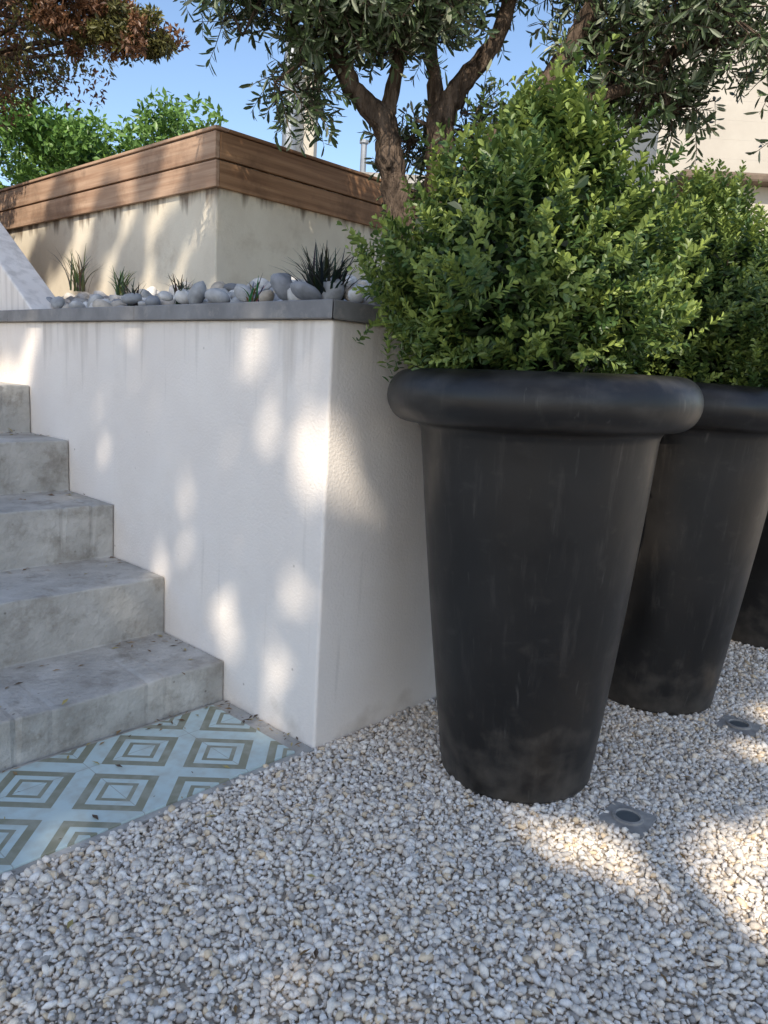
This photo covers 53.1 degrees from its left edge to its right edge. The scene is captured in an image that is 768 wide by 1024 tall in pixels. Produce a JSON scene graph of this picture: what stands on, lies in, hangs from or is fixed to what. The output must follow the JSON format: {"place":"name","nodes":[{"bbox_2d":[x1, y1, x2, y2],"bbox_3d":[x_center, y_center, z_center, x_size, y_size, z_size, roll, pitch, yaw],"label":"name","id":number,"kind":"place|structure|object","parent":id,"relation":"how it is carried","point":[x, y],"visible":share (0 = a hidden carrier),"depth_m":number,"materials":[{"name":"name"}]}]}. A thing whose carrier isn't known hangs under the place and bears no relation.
{"place":"outdoors","nodes":[
{"label":"outdoors","id":0,"kind":"place"},
{"bbox_2d":[0,0,663,185],"label":"sky","id":1,"kind":"structure","parent":0,"point":[181,75],"materials":[{"name":"blue"}]},
{"bbox_2d":[0,640,767,1023],"bbox_3d":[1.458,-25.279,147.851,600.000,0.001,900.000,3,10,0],"label":"gravel ground","id":2,"kind":"structure","parent":0,"point":[352,981],"depth_m":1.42,"materials":[{"name":"grey gravel"}]},
{"bbox_2d":[0,382,222,771],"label":"concrete stairs","id":3,"kind":"structure","parent":2,"relation":"on","point":[54,614],"depth_m":2.31,"materials":[{"name":"grey concrete"}]},
{"bbox_2d":[0,700,313,884],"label":"tiled landing","id":4,"kind":"object","parent":2,"relation":"on","point":[50,803],"visible":0.88,"depth_m":1.85,"materials":[{"name":"blue tile"}]},
{"bbox_2d":[0,222,590,748],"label":"retaining wall","id":5,"kind":"structure","parent":2,"relation":"on","point":[258,484],"depth_m":2.19,"materials":[{"name":"white paint"}]},
{"bbox_2d":[0,299,396,325],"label":"coping","id":6,"kind":"object","parent":5,"relation":"on","point":[328,309],"visible":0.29,"depth_m":2.15,"materials":[{"name":"concrete"}]},
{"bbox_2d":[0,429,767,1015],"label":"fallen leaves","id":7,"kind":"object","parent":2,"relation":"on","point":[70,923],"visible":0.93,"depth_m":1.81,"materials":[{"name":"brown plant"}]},
{"bbox_2d":[387,368,703,803],"bbox_3d":[0.361,0.168,1.941,0.738,1.023,0.738,2,10,0],"label":"plant pot","id":8,"kind":"object","parent":2,"relation":"on","point":[537,486],"visible":1,"depth_m":1.71,"materials":[{"name":"black plastic"}]},
{"bbox_2d":[336,33,726,382],"bbox_3d":[0.315,-0.636,1.786,0.858,0.821,0.810,1,10,-11],"label":"boxwood bush","id":9,"kind":"object","parent":8,"relation":"in","point":[536,245],"visible":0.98,"depth_m":1.61,"materials":[{"name":"green plant"}]},
{"bbox_2d":[598,801,656,838],"bbox_3d":[0.572,0.719,1.805,0.108,0.017,0.108,11,13,36],"label":"ground spotlight","id":10,"kind":"object","parent":2,"relation":"on","point":[620,815],"visible":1,"depth_m":1.80,"materials":[{"name":"grey metal"}]},
{"bbox_2d":[608,382,767,714],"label":"plant pot","id":11,"kind":"object","parent":2,"relation":"on","point":[706,513],"visible":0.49,"depth_m":2.27,"materials":[{"name":"black plastic"}]},
{"bbox_2d":[587,157,767,386],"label":"boxwood bush","id":12,"kind":"object","parent":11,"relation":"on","point":[731,348],"visible":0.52,"depth_m":2.14,"materials":[{"name":"green plant"}]},
{"bbox_2d":[647,169,767,234],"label":"garden annex","id":13,"kind":"object","parent":2,"relation":"on","point":[762,195],"visible":0.15,"depth_m":6.18,"materials":[{"name":"beige paint"}]},
{"bbox_2d":[716,715,760,737],"bbox_3d":[1.081,0.651,2.346,0.108,0.017,0.108,11,13,36],"label":"ground spotlight","id":14,"kind":"object","parent":2,"relation":"on","point":[737,725],"visible":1,"depth_m":2.34,"materials":[{"name":"grey metal"}]},
{"bbox_2d":[731,512,767,648],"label":"plant pot","id":15,"kind":"object","parent":2,"relation":"on","point":[751,627],"visible":0.11,"depth_m":3.05,"materials":[{"name":"black plastic"}]},
{"bbox_2d":[363,172,423,184],"bbox_3d":[0.358,-3.600,9.514,3.800,0.079,4.100,3,10,0],"label":"roof edge","id":16,"kind":"object","parent":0,"point":[410,180],"depth_m":7.49,"materials":[{"name":"grey concrete"}]},
{"bbox_2d":[296,76,319,156],"bbox_3d":[-0.786,-3.912,7.896,0.220,0.969,0.340,3,10,0],"label":"chimney stack","id":17,"kind":"object","parent":16,"relation":"on","point":[312,151],"visible":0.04,"depth_m":7.77,"materials":[{"name":"white paint"}]},
{"bbox_2d":[282,42,368,171],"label":"flue pipes","id":18,"kind":"object","parent":16,"relation":"on","point":[364,143],"visible":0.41,"depth_m":7.44,"materials":[{"name":"metal"}]},
{"bbox_2d":[603,0,767,193],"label":"walls","id":19,"kind":"structure","parent":0,"point":[733,143],"depth_m":8.38,"materials":[{"name":"beige paint"}]},
{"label":"planting bed soil","id":20,"kind":"structure","parent":0,"visible":0},
{"bbox_2d":[49,246,106,291],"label":"mondo grass","id":21,"kind":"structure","parent":20,"relation":"on","point":[79,278],"depth_m":3.52,"materials":[{"name":"green plant"}]},
{"bbox_2d":[0,0,189,129],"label":"purple plum tree","id":22,"kind":"object","parent":20,"relation":"on","point":[129,33],"visible":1,"depth_m":4.08,"materials":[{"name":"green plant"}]},
{"bbox_2d":[0,125,421,296],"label":"raised planter","id":23,"kind":"object","parent":20,"relation":"on","point":[209,206],"visible":0.38,"depth_m":3.71,"materials":[{"name":"beige paint"}]},
{"bbox_2d":[0,87,228,188],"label":"laurel hedge","id":24,"kind":"object","parent":23,"relation":"in","point":[57,143],"visible":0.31,"depth_m":7.41,"materials":[{"name":"green plant"}]},
{"bbox_2d":[46,273,380,307],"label":"pebbles","id":25,"kind":"object","parent":20,"relation":"on","point":[285,287],"visible":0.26,"depth_m":2.47,"materials":[{"name":"grey stone"}]},
{"bbox_2d":[108,266,135,295],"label":"mondo grass","id":26,"kind":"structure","parent":25,"relation":"on","point":[118,291],"depth_m":3.27,"materials":[{"name":"green plant"}]},
{"bbox_2d":[111,277,146,305],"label":"mondo grass","id":27,"kind":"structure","parent":25,"relation":"on","point":[123,290],"depth_m":2.79,"materials":[{"name":"green plant"}]},
{"bbox_2d":[163,274,192,303],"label":"mondo grass","id":28,"kind":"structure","parent":25,"relation":"on","point":[181,285],"depth_m":2.54,"materials":[{"name":"green plant"}]},
{"bbox_2d":[238,276,271,301],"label":"mondo grass","id":29,"kind":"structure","parent":25,"relation":"on","point":[254,291],"depth_m":2.29,"materials":[{"name":"green plant"}]},
{"bbox_2d":[278,240,365,299],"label":"black mondo grass","id":30,"kind":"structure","parent":25,"relation":"on","point":[320,276],"depth_m":2.14,"materials":[{"name":"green plant"}]},
{"bbox_2d":[173,0,767,264],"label":"olive tree","id":31,"kind":"object","parent":20,"relation":"on","point":[373,31],"visible":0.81,"depth_m":2.87,"materials":[{"name":"green plant"}]}
]}

